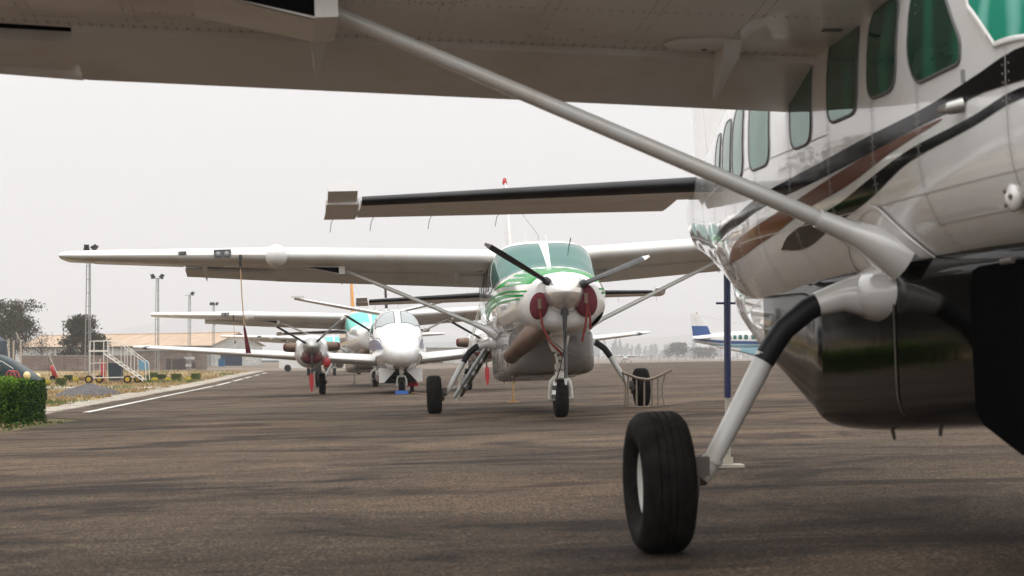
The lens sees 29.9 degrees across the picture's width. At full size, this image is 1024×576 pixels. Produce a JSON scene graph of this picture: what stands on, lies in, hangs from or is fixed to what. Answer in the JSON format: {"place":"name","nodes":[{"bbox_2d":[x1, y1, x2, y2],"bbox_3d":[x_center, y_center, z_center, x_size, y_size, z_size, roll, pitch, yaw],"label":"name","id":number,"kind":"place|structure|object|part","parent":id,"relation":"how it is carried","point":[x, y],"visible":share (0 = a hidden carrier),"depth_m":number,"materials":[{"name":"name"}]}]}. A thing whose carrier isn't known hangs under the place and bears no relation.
{"place":"outdoors","nodes":[
{"label":"outdoors","id":0,"kind":"place"},
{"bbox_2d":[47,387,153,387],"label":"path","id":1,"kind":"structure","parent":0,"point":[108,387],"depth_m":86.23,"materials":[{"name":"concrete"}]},
{"bbox_2d":[0,369,250,429],"bbox_3d":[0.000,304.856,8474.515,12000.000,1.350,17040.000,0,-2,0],"label":"ground","id":2,"kind":"structure","parent":0,"point":[67,372],"depth_m":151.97,"materials":[{"name":"beige plant"}]},
{"bbox_2d":[0,337,7,356],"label":"parked van","id":3,"kind":"object","parent":2,"relation":"on","point":[3,347],"visible":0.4,"depth_m":60.49,"materials":[{"name":"grey metal"}]},
{"bbox_2d":[6,370,20,377],"bbox_3d":[-11.316,2.360,44.114,0.570,0.959,0.500,0,-2,0],"label":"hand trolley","id":4,"kind":"object","parent":2,"relation":"on","point":[13,371],"visible":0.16,"depth_m":43.96,"materials":[{"name":"red metal"}]},
{"bbox_2d":[16,332,21,363],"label":"fence post","id":5,"kind":"object","parent":2,"relation":"on","point":[20,349],"visible":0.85,"depth_m":164.92,"materials":[{"name":"concrete"}]},
{"bbox_2d":[0,355,43,390],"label":"parked car","id":6,"kind":"object","parent":2,"relation":"on","point":[7,363],"visible":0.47,"depth_m":55.42,"materials":[{"name":"grey metal"}]},
{"bbox_2d":[0,418,81,432],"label":"soil strip","id":7,"kind":"object","parent":2,"relation":"on","point":[54,420],"visible":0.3,"depth_m":33.63,"materials":[{"name":"brown soil"}]},
{"bbox_2d":[0,373,47,425],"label":"hedge","id":8,"kind":"object","parent":7,"relation":"on","point":[22,400],"visible":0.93,"depth_m":33.70,"materials":[{"name":"green plant"}]},
{"bbox_2d":[0,420,65,429],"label":"weeds","id":9,"kind":"object","parent":7,"relation":"on","point":[11,426],"visible":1,"depth_m":32.17,"materials":[{"name":"green"}]},
{"bbox_2d":[48,352,57,379],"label":"extinguisher trolley","id":10,"kind":"object","parent":2,"relation":"on","point":[52,369],"visible":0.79,"depth_m":111.78,"materials":[{"name":"red metal"}]},
{"bbox_2d":[55,377,66,385],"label":"clipped bush","id":11,"kind":"object","parent":2,"relation":"on","point":[61,381],"visible":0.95,"depth_m":92.69,"materials":[{"name":"green plant"}]},
{"bbox_2d":[64,375,72,381],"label":"clipped bush","id":12,"kind":"object","parent":2,"relation":"on","point":[69,377],"visible":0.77,"depth_m":103.70,"materials":[{"name":"green plant"}]},
{"bbox_2d":[78,373,93,380],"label":"clipped bush","id":13,"kind":"object","parent":2,"relation":"on","point":[82,376],"visible":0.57,"depth_m":111.59,"materials":[{"name":"yellow plant"}]},
{"bbox_2d":[54,383,120,396],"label":"gravel mound","id":14,"kind":"object","parent":2,"relation":"on","point":[87,389],"visible":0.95,"depth_m":68.39,"materials":[{"name":"grey gravel"}]},
{"bbox_2d":[80,244,98,374],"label":"floodlight mast","id":15,"kind":"object","parent":2,"relation":"on","point":[93,247],"visible":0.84,"depth_m":112.03,"materials":[{"name":"metal"}]},
{"bbox_2d":[100,360,105,380],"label":"fire extinguisher","id":16,"kind":"object","parent":2,"relation":"on","point":[101,366],"visible":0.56,"depth_m":103.81,"materials":[{"name":"red metal"}]},
{"bbox_2d":[108,363,123,380],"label":"waste container","id":17,"kind":"object","parent":2,"relation":"on","point":[115,369],"visible":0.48,"depth_m":105.59,"materials":[{"name":"grey plastic"}]},
{"bbox_2d":[85,340,149,382],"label":"boarding stairs","id":18,"kind":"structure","parent":2,"relation":"on","point":[126,379],"depth_m":97.93,"materials":[{"name":"metal"}]},
{"bbox_2d":[41,371,262,413],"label":"kerb","id":19,"kind":"structure","parent":2,"relation":"on","point":[86,403],"depth_m":63.78,"materials":[{"name":"concrete"}]},
{"bbox_2d":[150,372,157,377],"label":"clipped bush","id":20,"kind":"object","parent":2,"relation":"on","point":[152,374],"visible":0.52,"depth_m":117.66,"materials":[{"name":"green plant"}]},
{"bbox_2d":[150,274,164,371],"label":"floodlight mast","id":21,"kind":"object","parent":2,"relation":"on","point":[161,276],"visible":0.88,"depth_m":152.04,"materials":[{"name":"metal"}]},
{"bbox_2d":[156,374,166,379],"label":"clipped bush","id":22,"kind":"object","parent":2,"relation":"on","point":[161,376],"visible":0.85,"depth_m":112.64,"materials":[{"name":"green plant"}]},
{"bbox_2d":[171,373,181,379],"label":"clipped bush","id":23,"kind":"object","parent":2,"relation":"on","point":[176,376],"visible":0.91,"depth_m":113.63,"materials":[{"name":"green plant"}]},
{"bbox_2d":[191,373,200,379],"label":"clipped bush","id":24,"kind":"object","parent":2,"relation":"on","point":[194,376],"visible":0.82,"depth_m":114.64,"materials":[{"name":"green plant"}]},
{"bbox_2d":[7,318,465,356],"bbox_3d":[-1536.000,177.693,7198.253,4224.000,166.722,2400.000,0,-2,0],"label":"hill","id":25,"kind":"structure","parent":0,"point":[176,325],"depth_m":6572.81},
{"bbox_2d":[0,74,738,341],"label":"sky","id":26,"kind":"structure","parent":0,"point":[110,165],"materials":[{"name":"white"}]},
{"bbox_2d":[15,358,752,370],"bbox_3d":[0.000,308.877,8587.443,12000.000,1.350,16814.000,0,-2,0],"label":"dry field","id":27,"kind":"structure","parent":0,"point":[269,367],"depth_m":238.01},
{"bbox_2d":[5,331,36,359],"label":"leafy tree","id":28,"kind":"object","parent":27,"relation":"on","point":[16,340],"visible":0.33,"depth_m":234.78,"materials":[{"name":"green plant"}]},
{"bbox_2d":[0,298,45,358],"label":"leafy tree","id":29,"kind":"object","parent":27,"relation":"on","point":[12,321],"visible":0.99,"depth_m":224.49,"materials":[{"name":"green plant"}]},
{"bbox_2d":[25,330,54,354],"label":"bare shrub","id":30,"kind":"object","parent":27,"relation":"on","point":[41,350],"visible":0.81,"depth_m":211.85,"materials":[{"name":"green plant"}]},
{"bbox_2d":[19,355,92,370],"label":"boundary wall","id":31,"kind":"structure","parent":27,"relation":"on","point":[60,362],"depth_m":189.72,"materials":[{"name":"brick"}]},
{"bbox_2d":[54,314,106,354],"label":"dense tree","id":32,"kind":"object","parent":27,"relation":"on","point":[76,336],"visible":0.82,"depth_m":211.21,"materials":[{"name":"green plant"}]},
{"bbox_2d":[95,333,110,354],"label":"dense tree","id":33,"kind":"object","parent":27,"relation":"on","point":[100,353],"visible":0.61,"depth_m":213.75,"materials":[{"name":"green plant"}]},
{"bbox_2d":[17,332,265,365],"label":"shed","id":34,"kind":"structure","parent":27,"relation":"on","point":[202,339],"depth_m":254.53,"materials":[{"name":"grey"}]},
{"bbox_2d":[207,354,210,365],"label":"door","id":35,"kind":"structure","parent":34,"relation":"in","point":[208,355],"depth_m":245.28,"materials":[{"name":"metal"}]},
{"bbox_2d":[221,355,241,365],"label":"door","id":36,"kind":"structure","parent":34,"relation":"in","point":[229,360],"depth_m":246.72,"materials":[{"name":"blue"}]},
{"bbox_2d":[94,350,206,369],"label":"brick building","id":37,"kind":"structure","parent":27,"relation":"on","point":[170,360],"depth_m":199.85,"materials":[{"name":"brick"}]},
{"bbox_2d":[139,360,147,369],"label":"window","id":38,"kind":"structure","parent":37,"relation":"in","point":[141,364],"depth_m":199.75,"materials":[{"name":"blue glass"}]},
{"bbox_2d":[166,358,170,369],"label":"window","id":39,"kind":"structure","parent":37,"relation":"in","point":[168,360],"depth_m":199.75,"materials":[{"name":"grey glass"}]},
{"bbox_2d":[172,359,180,369],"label":"window","id":40,"kind":"structure","parent":37,"relation":"in","point":[175,362],"depth_m":199.75,"materials":[{"name":"grey glass"}]},
{"bbox_2d":[180,358,185,369],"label":"window","id":41,"kind":"structure","parent":37,"relation":"in","point":[183,360],"depth_m":199.75,"materials":[{"name":"grey glass"}]},
{"bbox_2d":[187,292,194,369],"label":"floodlight mast","id":42,"kind":"object","parent":27,"relation":"on","point":[189,320],"visible":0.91,"depth_m":193.02,"materials":[{"name":"metal"}]},
{"bbox_2d":[210,302,218,366],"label":"floodlight mast","id":43,"kind":"object","parent":27,"relation":"on","point":[213,325],"visible":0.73,"depth_m":235.93,"materials":[{"name":"metal"}]},
{"bbox_2d":[218,359,224,366],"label":"drum","id":44,"kind":"object","parent":27,"relation":"on","point":[221,362],"visible":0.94,"depth_m":237.47,"materials":[{"name":"blue"}]},
{"bbox_2d":[262,358,278,362],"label":"hall","id":45,"kind":"structure","parent":27,"relation":"on","point":[266,360],"depth_m":519.63,"materials":[{"name":"metal"}]},
{"bbox_2d":[15,338,753,358],"bbox_3d":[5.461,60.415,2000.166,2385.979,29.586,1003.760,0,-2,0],"label":"trees","id":46,"kind":"object","parent":27,"relation":"on","point":[651,352],"visible":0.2,"depth_m":2091.84,"materials":[{"name":"grey plant"}]},
{"bbox_2d":[424,342,462,362],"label":"hall","id":47,"kind":"structure","parent":27,"relation":"on","point":[434,346],"depth_m":329.84,"materials":[{"name":"metal"}]},
{"bbox_2d":[613,355,643,361],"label":"light airplane","id":48,"kind":"object","parent":27,"relation":"on","point":[626,357],"visible":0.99,"depth_m":518.80,"materials":[{"name":"white paint"}]},
{"bbox_2d":[662,342,689,357],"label":"round tree","id":49,"kind":"object","parent":27,"relation":"on","point":[678,348],"visible":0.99,"depth_m":898.09,"materials":[{"name":"grey plant"}]},
{"bbox_2d":[690,347,720,359],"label":"round tree","id":50,"kind":"object","parent":27,"relation":"on","point":[706,352],"visible":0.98,"depth_m":947.76,"materials":[{"name":"grey plant"}]},
{"bbox_2d":[0,361,1023,575],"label":"apron","id":51,"kind":"object","parent":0,"point":[277,473],"visible":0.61,"depth_m":13.65,"materials":[{"name":"grey asphalt"}]},
{"bbox_2d":[86,373,263,411],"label":"painted line","id":52,"kind":"object","parent":51,"relation":"on","point":[159,397],"visible":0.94,"depth_m":57.24,"materials":[{"name":"paint"}]},
{"bbox_2d":[279,359,323,371],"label":"parked van","id":53,"kind":"object","parent":51,"relation":"on","point":[287,365],"visible":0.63,"depth_m":175.01,"materials":[{"name":"white paint"}]},
{"bbox_2d":[151,284,480,386],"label":"turboprop airplane","id":54,"kind":"object","parent":51,"relation":"on","point":[352,328],"visible":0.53,"depth_m":71.49,"materials":[{"name":"white paint"}]},
{"bbox_2d":[221,329,444,375],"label":"turboprop airplane","id":55,"kind":"object","parent":51,"relation":"on","point":[279,339],"visible":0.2,"depth_m":135.69,"materials":[{"name":"white paint"}]},
{"bbox_2d":[59,178,720,416],"bbox_3d":[-0.220,-0.153,33.525,13.115,4.653,12.456,2,-3,-42],"label":"turboprop airplane","id":56,"kind":"object","parent":51,"relation":"on","point":[509,280],"visible":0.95,"depth_m":31.86,"materials":[{"name":"white paint"}]},
{"bbox_2d":[239,255,250,352],"bbox_3d":[-4.402,0.261,31.532,0.237,1.625,0.106,-1,-2,25],"label":"pitot cover","id":57,"kind":"object","parent":56,"relation":"hanging from","point":[247,348],"visible":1,"depth_m":31.50,"materials":[{"name":"red fabric"}]},
{"bbox_2d":[452,304,491,400],"bbox_3d":[-0.702,1.143,34.936,0.838,1.783,0.885,-2,-2,-4],"label":"airstair","id":58,"kind":"object","parent":56,"relation":"attached to","point":[465,383],"visible":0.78,"depth_m":34.64,"materials":[{"name":"metal"}]},
{"bbox_3d":[-0.442,-0.138,32.678,0.041,0.466,0.445,0,-2,-4],"label":"cabin window","id":59,"kind":"part","parent":56,"relation":"part of","materials":[{"name":"grey glass"}]},
{"bbox_3d":[-0.393,-0.167,32.050,0.047,0.476,0.385,0,-2,-4],"label":"cabin window","id":60,"kind":"part","parent":56,"relation":"part of","materials":[{"name":"grey glass"}]},
{"bbox_3d":[-0.312,-0.208,31.241,0.086,0.598,0.854,0,-2,-5],"label":"cockpit window","id":61,"kind":"part","parent":56,"relation":"part of","materials":[{"name":"grey glass"}]},
{"bbox_2d":[529,292,563,356],"bbox_3d":[0.506,0.532,27.788,0.490,0.947,0.200,-2,-2,-4],"label":"inlet cover","id":62,"kind":"object","parent":56,"relation":"attached to","point":[538,307],"visible":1,"depth_m":27.74,"materials":[{"name":"red fabric"}]},
{"bbox_2d":[540,322,573,398],"bbox_3d":[0.683,1.057,28.025,0.420,1.126,0.651,-1,-2,14],"label":"propeller strap","id":63,"kind":"object","parent":56,"relation":"attached to","point":[554,390],"visible":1,"depth_m":27.91,"materials":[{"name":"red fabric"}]},
{"bbox_2d":[576,285,597,341],"bbox_3d":[1.071,0.355,27.834,0.354,0.851,0.200,-2,-2,-4],"label":"inlet cover","id":64,"kind":"object","parent":56,"relation":"attached to","point":[586,307],"visible":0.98,"depth_m":27.79,"materials":[{"name":"red fabric"}]},
{"bbox_2d":[133,289,649,393],"bbox_3d":[-2.825,1.116,57.116,12.604,4.042,11.775,-1,-2,30],"label":"twin airplane","id":65,"kind":"object","parent":51,"relation":"on","point":[397,354],"visible":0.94,"depth_m":53.75,"materials":[{"name":"white paint"}]},
{"bbox_2d":[309,356,313,391],"bbox_3d":[-5.539,2.280,52.972,0.130,1.180,0.038,-1,-2,-6],"label":"propeller cover","id":66,"kind":"object","parent":65,"relation":"hanging from","point":[311,379],"visible":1,"depth_m":52.94,"materials":[{"name":"red fabric"}]},
{"bbox_2d":[322,357,330,367],"bbox_3d":[-5.168,2.075,53.462,0.250,0.316,0.122,-1,-2,-6],"label":"vent cover","id":67,"kind":"object","parent":65,"relation":"attached to","point":[326,362],"visible":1,"depth_m":53.42,"materials":[{"name":"red fabric"}]},
{"bbox_3d":[-3.416,2.405,52.909,0.500,0.400,0.040,-1,-2,-6],"label":"gear door","id":68,"kind":"part","parent":65,"relation":"part of","materials":[{"name":"white paint"}]},
{"bbox_3d":[-2.721,2.387,52.983,0.500,0.400,0.040,-1,-2,-6],"label":"gear door","id":69,"kind":"part","parent":65,"relation":"part of","materials":[{"name":"white paint"}]},
{"bbox_2d":[485,366,489,384],"bbox_3d":[-0.698,2.135,53.486,0.130,1.140,0.038,-1,-2,-6],"label":"propeller cover","id":70,"kind":"object","parent":65,"relation":"hanging from","point":[487,374],"visible":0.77,"depth_m":53.46,"materials":[{"name":"red fabric"}]},
{"bbox_2d":[395,391,425,393],"bbox_3d":[-2.626,2.836,52.152,1.070,0.100,0.120,0,-2,0],"label":"wheel chock","id":71,"kind":"object","parent":51,"relation":"on","point":[401,392],"visible":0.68,"depth_m":52.11,"materials":[{"name":"blue"}]},
{"bbox_2d":[406,383,422,392],"bbox_3d":[-2.449,2.811,54.104,1.070,0.280,0.120,0,-2,0],"label":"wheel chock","id":72,"kind":"object","parent":51,"relation":"on","point":[411,385],"visible":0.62,"depth_m":54.05,"materials":[{"name":"red plastic"}]},
{"bbox_2d":[0,0,1023,553],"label":"turboprop airplane","id":73,"kind":"object","parent":51,"relation":"on","point":[852,192],"visible":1,"depth_m":8.91,"materials":[{"name":"white paint"}]},
{"bbox_3d":[1.294,-0.810,12.044,0.022,0.325,0.287,0,-2,0],"label":"cabin window","id":74,"kind":"part","parent":73,"relation":"part of","materials":[{"name":"green glass"}]},
{"bbox_3d":[1.300,-0.831,11.597,0.022,0.375,0.336,0,-2,-2],"label":"cabin window","id":75,"kind":"part","parent":73,"relation":"part of","materials":[{"name":"green glass"}]},
{"bbox_3d":[1.317,-0.847,11.171,0.022,0.435,0.366,0,-2,-3],"label":"cabin window","id":76,"kind":"part","parent":73,"relation":"part of","materials":[{"name":"green glass"}]},
{"bbox_3d":[1.365,-0.885,10.589,0.022,0.466,0.475,0,-2,-6],"label":"cabin window","id":77,"kind":"part","parent":73,"relation":"part of","materials":[{"name":"green glass"}]},
{"bbox_3d":[1.467,-0.944,9.732,0.025,0.475,0.405,0,-2,-7],"label":"cabin window","id":78,"kind":"part","parent":73,"relation":"part of","materials":[{"name":"green glass"}]},
{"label":"cabin window","id":79,"kind":"part","parent":73,"relation":"part of","materials":[{"name":"green glass"}]},
{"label":"cabin window","id":80,"kind":"part","parent":73,"relation":"part of","materials":[{"name":"green glass"}]},
{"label":"cockpit window","id":81,"kind":"part","parent":73,"relation":"part of","materials":[{"name":"green glass"}]},
{"bbox_2d":[508,382,518,402],"bbox_3d":[0.036,1.514,39.006,0.250,1.619,0.200,0,-2,0],"label":"tail stand","id":82,"kind":"object","parent":51,"relation":"on","point":[513,400],"visible":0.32,"depth_m":38.97,"materials":[{"name":"metal"}]},
{"bbox_2d":[621,369,671,407],"bbox_3d":[2.276,1.695,32.459,0.859,0.658,0.116,0,-2,-1],"label":"wheel guard","id":83,"kind":"object","parent":51,"relation":"on","point":[623,373],"visible":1,"depth_m":32.44,"materials":[{"name":"beige metal"}]},
{"bbox_2d":[690,312,759,355],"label":"turboprop airplane","id":84,"kind":"object","parent":51,"relation":"on","point":[746,342],"visible":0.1,"depth_m":181.35,"materials":[{"name":"white paint"}]},
{"bbox_2d":[716,274,744,467],"bbox_3d":[1.716,0.611,15.242,0.250,1.618,0.200,0,-2,0],"label":"tail stand","id":85,"kind":"object","parent":51,"relation":"on","point":[728,458],"visible":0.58,"depth_m":15.22,"materials":[{"name":"blue metal"}]},
{"bbox_2d":[590,312,749,340],"bbox_3d":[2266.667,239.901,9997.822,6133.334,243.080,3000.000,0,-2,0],"label":"hill","id":86,"kind":"structure","parent":0,"point":[666,324],"depth_m":9231.76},
{"bbox_2d":[596,335,749,357],"bbox_3d":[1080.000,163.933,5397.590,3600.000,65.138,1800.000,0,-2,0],"label":"hill","id":87,"kind":"structure","parent":0,"point":[660,342],"depth_m":4925.77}
]}

